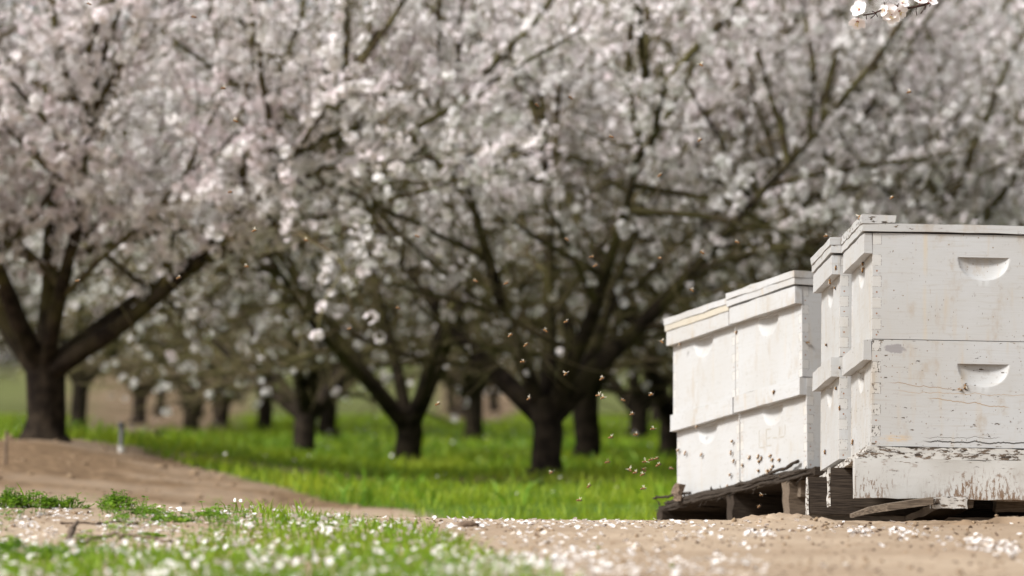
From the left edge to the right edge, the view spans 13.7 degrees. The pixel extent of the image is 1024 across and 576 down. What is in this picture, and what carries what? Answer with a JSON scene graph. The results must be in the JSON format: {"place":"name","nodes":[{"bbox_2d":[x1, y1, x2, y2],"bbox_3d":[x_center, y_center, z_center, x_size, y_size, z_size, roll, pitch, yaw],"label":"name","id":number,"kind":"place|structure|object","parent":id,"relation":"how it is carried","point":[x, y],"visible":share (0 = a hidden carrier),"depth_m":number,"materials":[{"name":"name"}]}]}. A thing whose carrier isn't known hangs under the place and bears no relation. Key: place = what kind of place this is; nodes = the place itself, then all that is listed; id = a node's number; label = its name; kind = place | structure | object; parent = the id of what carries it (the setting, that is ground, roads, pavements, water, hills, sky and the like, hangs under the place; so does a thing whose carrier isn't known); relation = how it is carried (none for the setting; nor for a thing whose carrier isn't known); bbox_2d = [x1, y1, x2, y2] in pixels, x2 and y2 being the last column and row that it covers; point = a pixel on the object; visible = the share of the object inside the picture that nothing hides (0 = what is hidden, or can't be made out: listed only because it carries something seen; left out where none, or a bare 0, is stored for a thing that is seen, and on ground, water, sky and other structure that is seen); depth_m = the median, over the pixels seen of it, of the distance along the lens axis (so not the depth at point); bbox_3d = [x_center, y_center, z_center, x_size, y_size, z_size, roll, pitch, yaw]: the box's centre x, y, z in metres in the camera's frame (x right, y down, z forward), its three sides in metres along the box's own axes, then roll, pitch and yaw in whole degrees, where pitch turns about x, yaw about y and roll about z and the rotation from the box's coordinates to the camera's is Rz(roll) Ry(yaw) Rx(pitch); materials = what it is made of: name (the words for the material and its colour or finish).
{"place":"outdoors","nodes":[
{"label":"outdoors","id":0,"kind":"place"},
{"bbox_2d":[0,493,584,575],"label":"verge grass","id":1,"kind":"structure","parent":0,"point":[303,547],"depth_m":6.76,"materials":[{"name":"green plant"}]},
{"bbox_2d":[0,410,676,519],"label":"orchard grass","id":2,"kind":"structure","parent":0,"point":[438,466],"depth_m":21.23,"materials":[{"name":"green plant"}]},
{"bbox_2d":[0,364,1023,575],"bbox_3d":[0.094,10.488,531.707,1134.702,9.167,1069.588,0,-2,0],"label":"ground","id":3,"kind":"structure","parent":0,"point":[51,473],"depth_m":9.04,"materials":[{"name":"beige soil"}]},
{"bbox_2d":[4,431,7,464],"bbox_3d":[-2.074,0.669,17.488,0.016,0.165,0.012,0,-2,0],"label":"stake","id":4,"kind":"object","parent":3,"relation":"on","point":[6,447],"visible":0.8,"depth_m":17.48,"materials":[{"name":"brown wood"}]},
{"bbox_2d":[0,485,28,507],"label":"weed plant","id":5,"kind":"object","parent":3,"relation":"on","point":[10,497],"visible":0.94,"depth_m":8.80,"materials":[{"name":"green plant"}]},
{"bbox_2d":[0,285,35,386],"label":"almond tree","id":6,"kind":"object","parent":3,"relation":"on","point":[8,361],"visible":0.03,"depth_m":85.67,"materials":[{"name":"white plant"}]},
{"bbox_2d":[0,252,38,380],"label":"almond tree","id":7,"kind":"object","parent":3,"relation":"on","point":[7,346],"visible":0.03,"depth_m":53.31,"materials":[{"name":"white plant"}]},
{"bbox_2d":[0,536,39,558],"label":"weed plant","id":8,"kind":"object","parent":3,"relation":"on","point":[17,541],"visible":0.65,"depth_m":6.98,"materials":[{"name":"green plant"}]},
{"bbox_2d":[0,288,63,382],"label":"almond tree","id":9,"kind":"object","parent":3,"relation":"on","point":[10,376],"visible":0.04,"depth_m":105.84,"materials":[{"name":"white plant"}]},
{"bbox_2d":[15,489,54,508],"bbox_3d":[-0.990,0.439,8.851,0.093,0.041,0.123,0,-2,0],"label":"weed plant","id":10,"kind":"object","parent":3,"relation":"on","point":[45,501],"visible":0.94,"depth_m":8.84,"materials":[{"name":"green plant"}]},
{"bbox_2d":[17,543,82,559],"bbox_3d":[-0.751,0.430,6.950,0.111,0.030,0.137,0,-2,0],"label":"weed plant","id":11,"kind":"object","parent":3,"relation":"on","point":[39,550],"visible":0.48,"depth_m":6.93,"materials":[{"name":"green plant"}]},
{"bbox_2d":[49,494,95,508],"bbox_3d":[-0.926,0.445,8.880,0.117,0.034,0.107,-1,-2,41],"label":"weed plant","id":12,"kind":"object","parent":3,"relation":"on","point":[67,503],"visible":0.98,"depth_m":8.87,"materials":[{"name":"green plant"}]},
{"bbox_2d":[65,520,79,546],"bbox_3d":[-0.787,0.441,7.583,0.018,0.040,0.629,0,-2,-4],"label":"stick","id":13,"kind":"object","parent":3,"relation":"on","point":[72,530],"visible":0.73,"depth_m":7.67,"materials":[{"name":"brown wood"}]},
{"bbox_2d":[0,66,167,351],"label":"almond tree","id":14,"kind":"object","parent":3,"relation":"on","point":[38,253],"visible":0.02,"depth_m":41.00,"materials":[{"name":"white plant"}]},
{"bbox_2d":[0,0,191,356],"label":"almond tree","id":15,"kind":"object","parent":3,"relation":"on","point":[35,280],"visible":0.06,"depth_m":32.96,"materials":[{"name":"white plant"}]},
{"bbox_2d":[60,521,138,524],"bbox_3d":[-0.793,0.458,8.300,0.068,0.011,0.191,-1,-2,34],"label":"stick","id":16,"kind":"object","parent":3,"relation":"on","point":[101,523],"visible":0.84,"depth_m":8.27,"materials":[{"name":"brown wood"}]},
{"bbox_2d":[0,0,230,382],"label":"almond tree","id":17,"kind":"object","parent":3,"relation":"on","point":[19,39],"visible":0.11,"depth_m":25.17,"materials":[{"name":"white plant"}]},
{"bbox_2d":[95,488,137,509],"bbox_3d":[-0.834,0.444,8.960,0.095,0.047,0.091,1,-2,-41],"label":"weed plant","id":18,"kind":"object","parent":3,"relation":"on","point":[123,498],"visible":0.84,"depth_m":8.95,"materials":[{"name":"green plant"}]},
{"bbox_2d":[118,422,124,452],"bbox_3d":[-1.812,0.707,19.788,0.038,0.174,0.033,0,-2,0],"label":"sprinkler riser","id":19,"kind":"object","parent":3,"relation":"on","point":[121,447],"visible":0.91,"depth_m":19.78,"materials":[{"name":"grey plastic"}]},
{"bbox_2d":[76,531,172,544],"bbox_3d":[-0.726,0.451,7.673,0.184,0.023,0.167,1,-2,-27],"label":"stick","id":20,"kind":"object","parent":3,"relation":"on","point":[130,535],"visible":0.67,"depth_m":7.70,"materials":[{"name":"brown wood"}]},
{"bbox_2d":[12,100,243,423],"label":"almond tree","id":21,"kind":"object","parent":3,"relation":"on","point":[135,418],"depth_m":51.95,"materials":[{"name":"white plant"}]},
{"bbox_2d":[0,490,271,571],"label":"clover cover","id":22,"kind":"object","parent":3,"relation":"on","point":[156,516],"visible":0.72,"depth_m":8.23,"materials":[{"name":"green plant"}]},
{"bbox_2d":[124,424,161,437],"bbox_3d":[-1.972,0.772,22.788,0.079,0.088,0.446,1,-2,-25],"label":"fallen limb","id":23,"kind":"object","parent":3,"relation":"on","point":[131,427],"visible":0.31,"depth_m":22.80,"materials":[{"name":"brown wood"}]},
{"bbox_2d":[132,505,156,513],"bbox_3d":[-0.759,0.461,8.836,0.063,0.021,0.074,0,-2,0],"label":"weed plant","id":24,"kind":"object","parent":3,"relation":"on","point":[148,510],"visible":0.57,"depth_m":8.83,"materials":[{"name":"green plant"}]},
{"bbox_2d":[136,532,166,537],"bbox_3d":[-0.670,0.456,7.844,0.071,0.016,0.089,0,-2,0],"label":"weed plant","id":25,"kind":"object","parent":3,"relation":"on","point":[157,534],"visible":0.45,"depth_m":7.84,"materials":[{"name":"green plant"}]},
{"bbox_2d":[63,296,269,400],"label":"almond tree","id":26,"kind":"object","parent":3,"relation":"on","point":[125,371],"depth_m":77.25,"materials":[{"name":"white plant"}]},
{"bbox_2d":[0,0,338,431],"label":"almond tree","id":27,"kind":"object","parent":3,"relation":"on","point":[79,402],"visible":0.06,"depth_m":37.92,"materials":[{"name":"white plant"}]},
{"bbox_2d":[151,515,193,522],"bbox_3d":[-0.680,0.462,8.535,0.090,0.017,0.107,0,-2,0],"label":"weed plant","id":28,"kind":"object","parent":3,"relation":"on","point":[183,518],"visible":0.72,"depth_m":8.52,"materials":[{"name":"green plant"}]},
{"bbox_2d":[1,80,354,424],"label":"almond tree","id":29,"kind":"object","parent":3,"relation":"on","point":[124,359],"visible":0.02,"depth_m":47.57,"materials":[{"name":"white plant"}]},
{"bbox_2d":[85,130,276,416],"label":"almond tree","id":30,"kind":"object","parent":3,"relation":"on","point":[159,412],"depth_m":67.83,"materials":[{"name":"plant"}]},
{"bbox_2d":[111,299,268,407],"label":"almond tree","id":31,"kind":"object","parent":3,"relation":"on","point":[181,404],"visible":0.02,"depth_m":94.22,"materials":[{"name":"plant"}]},
{"bbox_2d":[25,46,369,428],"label":"almond tree","id":32,"kind":"object","parent":3,"relation":"on","point":[221,418],"visible":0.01,"depth_m":45.90,"materials":[{"name":"white plant"}]},
{"bbox_2d":[195,510,224,516],"bbox_3d":[-0.623,0.469,8.852,0.071,0.019,0.080,0,-2,0],"label":"weed plant","id":33,"kind":"object","parent":3,"relation":"on","point":[205,513],"visible":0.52,"depth_m":8.84,"materials":[{"name":"green plant"}]},
{"bbox_2d":[28,54,396,417],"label":"almond tree","id":34,"kind":"object","parent":3,"relation":"on","point":[201,409],"depth_m":62.44,"materials":[{"name":"plant"}]},
{"bbox_2d":[14,1,419,432],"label":"almond tree","id":35,"kind":"object","parent":3,"relation":"on","point":[187,421],"visible":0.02,"depth_m":41.92,"materials":[{"name":"white plant"}]},
{"bbox_2d":[130,98,409,397],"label":"almond tree","id":36,"kind":"object","parent":3,"relation":"on","point":[328,355],"depth_m":53.11,"materials":[{"name":"white plant"}]},
{"bbox_2d":[236,364,308,403],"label":"almond tree","id":37,"kind":"object","parent":3,"relation":"on","point":[242,402],"depth_m":106.78,"materials":[{"name":"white plant"}]},
{"bbox_2d":[99,15,448,431],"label":"almond tree","id":38,"kind":"object","parent":3,"relation":"on","point":[265,413],"visible":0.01,"depth_m":42.91,"materials":[{"name":"white plant"}]},
{"bbox_2d":[0,0,595,452],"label":"almond tree","id":39,"kind":"object","parent":3,"relation":"on","point":[298,408],"visible":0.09,"depth_m":29.27,"materials":[{"name":"white plant"}]},
{"bbox_2d":[107,2,508,437],"bbox_3d":[-1.615,-0.732,38.062,4.171,4.504,5.726,-1,-2,21],"label":"almond tree","id":40,"kind":"object","parent":3,"relation":"on","point":[327,417],"depth_m":38.76,"materials":[{"name":"white plant"}]},
{"bbox_2d":[0,418,676,506],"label":"broadleaf weeds","id":41,"kind":"object","parent":3,"relation":"on","point":[364,503],"visible":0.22,"depth_m":23.00,"materials":[{"name":"green plant"}]},
{"bbox_2d":[0,0,678,442],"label":"almond tree","id":42,"kind":"object","parent":3,"relation":"on","point":[264,192],"visible":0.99,"depth_m":19.33,"materials":[{"name":"white plant"}]},
{"bbox_2d":[0,0,720,466],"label":"almond tree","id":43,"kind":"object","parent":3,"relation":"on","point":[404,416],"visible":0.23,"depth_m":24.30,"materials":[{"name":"white plant"}]},
{"bbox_2d":[107,0,626,440],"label":"almond tree","id":44,"kind":"object","parent":3,"relation":"on","point":[475,406],"visible":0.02,"depth_m":36.87,"materials":[{"name":"white plant"}]},
{"bbox_2d":[362,288,497,414],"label":"almond tree","id":45,"kind":"object","parent":3,"relation":"on","point":[452,409],"depth_m":73.85,"materials":[{"name":"plant"}]},
{"bbox_2d":[346,276,513,408],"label":"almond tree","id":46,"kind":"object","parent":3,"relation":"on","point":[420,370],"visible":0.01,"depth_m":94.31,"materials":[{"name":"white plant"}]},
{"bbox_2d":[458,521,478,526],"bbox_3d":[-0.088,0.484,8.716,0.045,0.017,0.033,0,-2,0],"label":"clod","id":47,"kind":"object","parent":3,"relation":"on","point":[468,523],"visible":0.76,"depth_m":8.70,"materials":[{"name":"soil"}]},
{"bbox_2d":[398,302,539,411],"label":"almond tree","id":48,"kind":"object","parent":3,"relation":"on","point":[493,405],"visible":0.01,"depth_m":82.46,"materials":[{"name":"plant"}]},
{"bbox_2d":[356,290,582,416],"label":"almond tree","id":49,"kind":"object","parent":3,"relation":"on","point":[461,410],"visible":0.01,"depth_m":66.96,"materials":[{"name":"brown plant"}]},
{"bbox_2d":[412,268,604,397],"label":"almond tree","id":50,"kind":"object","parent":3,"relation":"on","point":[537,371],"depth_m":60.20,"materials":[{"name":"white plant"}]},
{"bbox_2d":[0,414,1022,575],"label":"petal litter","id":51,"kind":"object","parent":3,"relation":"on","point":[194,563],"visible":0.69,"depth_m":7.49,"materials":[{"name":"white plant"}]},
{"bbox_2d":[0,434,1023,575],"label":"soil crumbs","id":52,"kind":"object","parent":3,"relation":"on","point":[261,499],"visible":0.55,"depth_m":8.43,"materials":[{"name":"brown soil"}]},
{"bbox_2d":[3,511,1022,575],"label":"plant debris","id":53,"kind":"object","parent":3,"relation":"on","point":[927,528],"visible":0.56,"depth_m":7.87,"materials":[{"name":"plant"}]},
{"bbox_2d":[73,0,1023,476],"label":"almond tree","id":54,"kind":"object","parent":3,"relation":"on","point":[551,404],"visible":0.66,"depth_m":21.43,"materials":[{"name":"white plant"}]},
{"bbox_2d":[121,0,997,464],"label":"almond tree","id":55,"kind":"object","parent":3,"relation":"on","point":[587,426],"visible":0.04,"depth_m":25.44,"materials":[{"name":"white plant"}]},
{"bbox_2d":[432,0,806,438],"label":"almond tree","id":56,"kind":"object","parent":3,"relation":"on","point":[636,403],"visible":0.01,"depth_m":37.90,"materials":[{"name":"brown plant"}]},
{"bbox_2d":[451,261,792,396],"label":"almond tree","id":57,"kind":"object","parent":3,"relation":"on","point":[616,371],"visible":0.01,"depth_m":46.88,"materials":[{"name":"white plant"}]},
{"bbox_2d":[573,193,792,423],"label":"almond tree","id":58,"kind":"object","parent":3,"relation":"on","point":[655,416],"depth_m":53.40,"materials":[{"name":"brown plant"}]},
{"bbox_2d":[406,0,1022,459],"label":"almond tree","id":59,"kind":"object","parent":3,"relation":"on","point":[668,438],"visible":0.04,"depth_m":26.75,"materials":[{"name":"white plant"}]},
{"bbox_2d":[431,0,1023,412],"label":"almond tree","id":60,"kind":"object","parent":3,"relation":"on","point":[915,22],"visible":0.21,"depth_m":24.69,"materials":[{"name":"white plant"}]},
{"bbox_2d":[491,0,1023,426],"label":"almond tree","id":61,"kind":"object","parent":3,"relation":"on","point":[763,131],"visible":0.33,"depth_m":22.51,"materials":[{"name":"white plant"}]},
{"bbox_2d":[536,4,1012,332],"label":"almond tree","id":62,"kind":"object","parent":3,"relation":"on","point":[621,99],"depth_m":40.45,"materials":[{"name":"white plant"}]},
{"bbox_2d":[654,466,991,521],"bbox_3d":[0.909,0.634,11.803,0.708,0.159,1.026,4,-10,-22],"label":"hive pallet","id":63,"kind":"object","parent":3,"relation":"on","point":[783,492],"visible":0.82,"depth_m":11.66,"materials":[{"name":"brown wood"}]},
{"bbox_2d":[653,492,690,498],"bbox_3d":[0.447,0.585,12.021,0.013,0.027,0.250,1,-2,-23],"label":"stick","id":64,"kind":"object","parent":63,"relation":"on","point":[665,496],"visible":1,"depth_m":12.04,"materials":[{"name":"brown wood"}]},
{"bbox_2d":[671,482,685,500],"bbox_3d":[0.466,0.571,11.953,0.027,0.053,0.039,1,-2,-28],"label":"wood chip","id":65,"kind":"object","parent":63,"relation":"on","point":[677,490],"visible":1,"depth_m":11.95,"materials":[{"name":"beige wood"}]},
{"bbox_2d":[663,298,739,495],"bbox_3d":[0.773,0.330,11.987,0.569,0.519,0.432,4,-10,-22],"label":"beehive","id":66,"kind":"object","parent":63,"relation":"on","point":[704,373],"visible":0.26,"depth_m":11.89,"materials":[{"name":"paint"}]},
{"bbox_2d":[726,270,821,481],"bbox_3d":[0.930,0.262,11.596,0.571,0.529,0.432,4,-10,-22],"label":"beehive","id":67,"kind":"object","parent":63,"relation":"on","point":[776,321],"visible":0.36,"depth_m":11.45,"materials":[{"name":"paint"}]},
{"bbox_2d":[759,460,799,476],"bbox_3d":[0.710,0.484,11.402,0.021,0.055,0.228,1,-2,-22],"label":"stick","id":68,"kind":"object","parent":63,"relation":"on","point":[790,465],"visible":1,"depth_m":11.36,"materials":[{"name":"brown wood"}]},
{"bbox_2d":[647,0,1023,302],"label":"almond tree","id":69,"kind":"object","parent":3,"relation":"on","point":[1002,57],"visible":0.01,"depth_m":30.35,"materials":[{"name":"white plant"}]},
{"bbox_2d":[850,497,932,517],"bbox_3d":[0.854,0.494,9.609,0.189,0.047,0.063,0,-2,6],"label":"slat","id":70,"kind":"object","parent":3,"relation":"on","point":[899,505],"visible":1,"depth_m":9.58,"materials":[{"name":"brown wood"}]},
{"bbox_2d":[780,0,1023,262],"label":"almond tree","id":71,"kind":"object","parent":3,"relation":"on","point":[1013,115],"visible":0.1,"depth_m":26.56,"materials":[{"name":"white plant"}]},
{"bbox_2d":[794,0,1023,262],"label":"almond tree","id":72,"kind":"object","parent":3,"relation":"on","point":[1017,20],"visible":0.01,"depth_m":46.72,"materials":[{"name":"white plant"}]},
{"bbox_2d":[806,0,1022,205],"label":"almond tree","id":73,"kind":"object","parent":3,"relation":"on","point":[996,41],"depth_m":32.47,"materials":[{"name":"white plant"}]},
{"bbox_2d":[805,446,1023,520],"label":"hive pallet","id":74,"kind":"object","parent":3,"relation":"on","point":[981,479],"visible":0.94,"depth_m":9.66,"materials":[{"name":"white paint"}]},
{"bbox_2d":[810,237,851,470],"bbox_3d":[1.021,0.170,10.339,0.558,0.528,0.432,1,-6,-2],"label":"beehive","id":75,"kind":"object","parent":74,"relation":"on","point":[836,314],"visible":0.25,"depth_m":10.21,"materials":[{"name":"paint"}]},
{"bbox_2d":[840,214,1023,455],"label":"beehive","id":76,"kind":"object","parent":74,"relation":"on","point":[937,316],"visible":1,"depth_m":9.71,"materials":[{"name":"paint"}]},
{"bbox_2d":[840,0,1023,198],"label":"almond tree","id":77,"kind":"object","parent":3,"relation":"on","point":[993,66],"depth_m":35.29,"materials":[{"name":"white plant"}]},
{"bbox_2d":[930,496,967,508],"bbox_3d":[0.985,0.485,9.630,0.083,0.030,0.064,0,-2,0],"label":"wood block","id":78,"kind":"object","parent":3,"relation":"on","point":[951,502],"depth_m":9.60,"materials":[{"name":"white paint"}]},
{"bbox_2d":[992,501,1023,512],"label":"wood block","id":79,"kind":"object","parent":3,"relation":"on","point":[1005,506],"depth_m":9.73,"materials":[{"name":"brown wood"}]},
{"bbox_2d":[0,0,1023,363],"label":"sky","id":80,"kind":"structure","parent":0,"point":[10,1],"materials":[{"name":"white"}]},
{"bbox_2d":[848,0,937,29],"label":"flowering twig","id":81,"kind":"object","parent":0,"point":[891,14],"visible":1,"depth_m":9.77,"materials":[{"name":"white plant"}]}
]}

